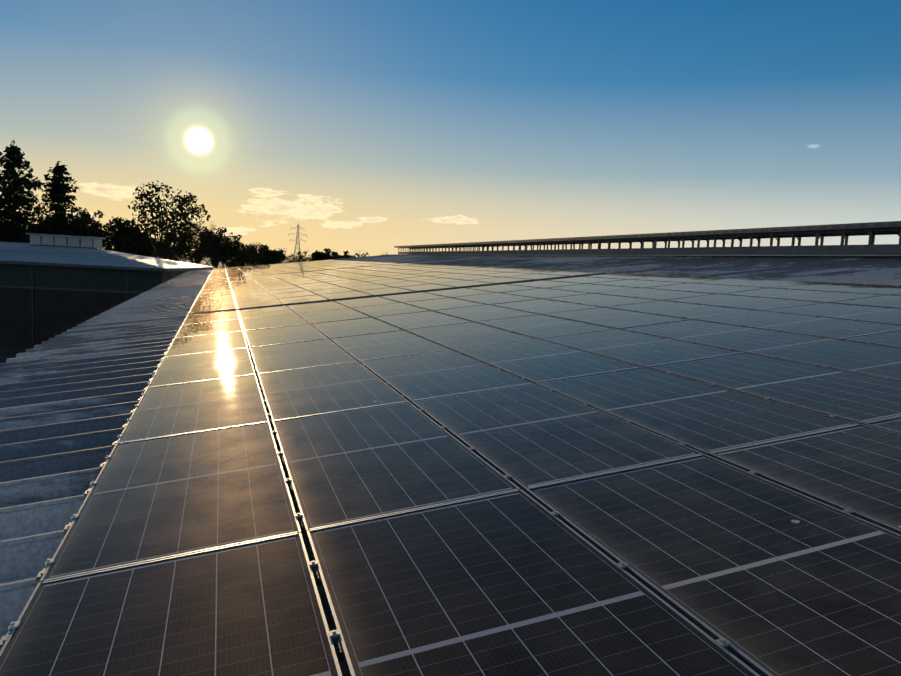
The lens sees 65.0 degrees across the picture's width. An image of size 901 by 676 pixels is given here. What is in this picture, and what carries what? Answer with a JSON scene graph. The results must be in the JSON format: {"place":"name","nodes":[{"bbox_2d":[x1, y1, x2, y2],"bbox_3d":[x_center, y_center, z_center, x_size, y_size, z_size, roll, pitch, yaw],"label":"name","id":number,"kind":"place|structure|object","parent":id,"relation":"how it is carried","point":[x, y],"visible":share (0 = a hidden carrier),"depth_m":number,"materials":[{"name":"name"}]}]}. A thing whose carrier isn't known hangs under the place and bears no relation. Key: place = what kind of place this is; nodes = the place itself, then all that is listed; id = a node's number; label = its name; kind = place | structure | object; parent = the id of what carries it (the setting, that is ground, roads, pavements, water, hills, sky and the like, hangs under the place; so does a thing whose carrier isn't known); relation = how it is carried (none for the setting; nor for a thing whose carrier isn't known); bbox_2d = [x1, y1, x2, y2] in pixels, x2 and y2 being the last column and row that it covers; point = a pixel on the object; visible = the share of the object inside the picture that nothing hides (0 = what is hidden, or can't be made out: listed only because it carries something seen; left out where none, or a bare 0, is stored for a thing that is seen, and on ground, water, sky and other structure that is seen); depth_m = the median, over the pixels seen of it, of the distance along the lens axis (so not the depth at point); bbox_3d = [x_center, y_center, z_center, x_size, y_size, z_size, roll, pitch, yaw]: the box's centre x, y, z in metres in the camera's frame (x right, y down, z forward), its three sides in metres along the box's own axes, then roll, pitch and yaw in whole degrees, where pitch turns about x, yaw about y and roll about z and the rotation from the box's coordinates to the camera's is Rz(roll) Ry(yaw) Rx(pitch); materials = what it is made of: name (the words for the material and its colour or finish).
{"place":"outdoors","nodes":[
{"label":"outdoors","id":0,"kind":"place"},
{"bbox_2d":[0,255,291,362],"bbox_3d":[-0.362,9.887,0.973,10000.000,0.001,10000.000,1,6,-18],"label":"ground","id":1,"kind":"structure","parent":0,"point":[9,350],"depth_m":68.51,"materials":[{"name":"soil"}]},
{"bbox_2d":[0,140,46,242],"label":"cedar tree","id":2,"kind":"object","parent":1,"relation":"on","point":[13,199],"visible":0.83,"depth_m":121.83,"materials":[{"name":"green plant"}]},
{"bbox_2d":[21,209,57,236],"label":"broadleaf tree","id":3,"kind":"object","parent":1,"relation":"on","point":[37,226],"visible":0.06,"depth_m":145.75,"materials":[{"name":"green plant"}]},
{"bbox_2d":[37,161,90,236],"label":"cedar tree","id":4,"kind":"object","parent":1,"relation":"on","point":[60,223],"visible":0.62,"depth_m":133.99,"materials":[{"name":"green plant"}]},
{"bbox_2d":[79,208,96,229],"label":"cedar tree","id":5,"kind":"object","parent":1,"relation":"on","point":[88,214],"visible":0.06,"depth_m":153.46,"materials":[{"name":"green plant"}]},
{"bbox_2d":[73,209,121,249],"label":"broadleaf tree","id":6,"kind":"object","parent":1,"relation":"on","point":[92,227],"visible":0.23,"depth_m":141.93,"materials":[{"name":"green plant"}]},
{"bbox_2d":[0,233,215,343],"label":"neighbour building","id":7,"kind":"structure","parent":1,"relation":"on","point":[51,285],"depth_m":71.94,"materials":[{"name":"green"}]},
{"bbox_2d":[94,217,153,256],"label":"broadleaf tree","id":8,"kind":"object","parent":1,"relation":"on","point":[131,243],"visible":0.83,"depth_m":133.69,"materials":[{"name":"green plant"}]},
{"bbox_2d":[127,226,166,257],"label":"broadleaf tree","id":9,"kind":"object","parent":1,"relation":"on","point":[154,244],"visible":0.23,"depth_m":152.29,"materials":[{"name":"green plant"}]},
{"bbox_2d":[160,227,196,262],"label":"broadleaf tree","id":10,"kind":"object","parent":1,"relation":"on","point":[175,258],"visible":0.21,"depth_m":174.32,"materials":[{"name":"green plant"}]},
{"bbox_2d":[193,226,239,268],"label":"broadleaf tree","id":11,"kind":"object","parent":1,"relation":"on","point":[225,254],"visible":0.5,"depth_m":160.72,"materials":[{"name":"green plant"}]},
{"bbox_2d":[208,235,255,267],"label":"broadleaf tree","id":12,"kind":"object","parent":1,"relation":"on","point":[238,254],"visible":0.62,"depth_m":166.91,"materials":[{"name":"green plant"}]},
{"bbox_2d":[243,241,268,265],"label":"broadleaf tree","id":13,"kind":"object","parent":1,"relation":"on","point":[251,251],"visible":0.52,"depth_m":178.14,"materials":[{"name":"green plant"}]},
{"bbox_2d":[252,244,282,265],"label":"broadleaf tree","id":14,"kind":"object","parent":1,"relation":"on","point":[273,258],"visible":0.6,"depth_m":190.06,"materials":[{"name":"green plant"}]},
{"bbox_2d":[259,249,285,263],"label":"horizon tree","id":15,"kind":"object","parent":1,"relation":"on","point":[274,251],"visible":0.04,"depth_m":279.42,"materials":[{"name":"green plant"}]},
{"bbox_2d":[270,248,290,262],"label":"horizon tree","id":16,"kind":"object","parent":1,"relation":"on","point":[280,249],"visible":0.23,"depth_m":308.46,"materials":[{"name":"green plant"}]},
{"bbox_2d":[283,254,299,262],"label":"horizon tree","id":17,"kind":"object","parent":1,"relation":"on","point":[292,260],"visible":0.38,"depth_m":321.73,"materials":[{"name":"green plant"}]},
{"bbox_2d":[288,225,305,256],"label":"transmission pylon","id":18,"kind":"object","parent":1,"relation":"on","point":[297,240],"visible":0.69,"depth_m":502.89,"materials":[{"name":"silver metal"}]},
{"bbox_2d":[289,254,307,261],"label":"horizon tree","id":19,"kind":"object","parent":1,"relation":"on","point":[296,256],"visible":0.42,"depth_m":348.27,"materials":[{"name":"green plant"}]},
{"bbox_2d":[292,248,310,261],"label":"horizon tree","id":20,"kind":"object","parent":1,"relation":"on","point":[305,252],"visible":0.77,"depth_m":345.44,"materials":[{"name":"green plant"}]},
{"bbox_2d":[311,248,330,260],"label":"horizon tree","id":21,"kind":"object","parent":1,"relation":"on","point":[316,255],"visible":0.48,"depth_m":273.85,"materials":[{"name":"green plant"}]},
{"bbox_2d":[329,249,341,258],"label":"horizon tree","id":22,"kind":"object","parent":1,"relation":"on","point":[330,252],"visible":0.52,"depth_m":283.32,"materials":[{"name":"green plant"}]},
{"bbox_2d":[332,252,342,258],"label":"horizon tree","id":23,"kind":"object","parent":1,"relation":"on","point":[337,255],"visible":0.04,"depth_m":311.72,"materials":[{"name":"green plant"}]},
{"bbox_2d":[343,251,355,257],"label":"horizon tree","id":24,"kind":"object","parent":1,"relation":"on","point":[345,255],"visible":0.15,"depth_m":285.26,"materials":[{"name":"green plant"}]},
{"bbox_2d":[0,255,900,675],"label":"roof","id":25,"kind":"structure","parent":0,"point":[68,399],"depth_m":8.63,"materials":[{"name":"grey metal"}]},
{"bbox_2d":[0,0,900,260],"label":"sky","id":26,"kind":"structure","parent":0,"point":[373,127],"materials":[{"name":"blue"}]},
{"label":"yard road","id":27,"kind":"structure","parent":0,"visible":0},
{"bbox_2d":[116,180,210,259],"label":"broadleaf tree","id":28,"kind":"object","parent":27,"relation":"on","point":[181,214],"visible":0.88,"depth_m":136.93,"materials":[{"name":"green plant"}]},
{"bbox_2d":[167,219,230,265],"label":"broadleaf tree","id":29,"kind":"object","parent":27,"relation":"on","point":[203,250],"visible":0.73,"depth_m":148.97,"materials":[{"name":"green plant"}]},
{"bbox_3d":[5.702,1.174,37.354,39.877,10.730,84.400,1,6,-18],"label":"factory","id":30,"kind":"object","parent":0,"visible":0},
{"bbox_2d":[0,260,900,675],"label":"solar array","id":31,"kind":"object","parent":30,"relation":"on","point":[602,474],"visible":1,"depth_m":3.64,"materials":[{"name":"black glass"}]},
{"bbox_2d":[384,254,900,255],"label":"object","id":32,"kind":"object","parent":30,"relation":"on","point":[757,255],"visible":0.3,"depth_m":21.84,"materials":[{"name":"metal"}]},
{"bbox_2d":[394,221,900,258],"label":"ridge ventilator","id":33,"kind":"object","parent":30,"relation":"on","point":[870,229],"visible":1,"depth_m":25.13,"materials":[{"name":"grey metal"}]}
]}

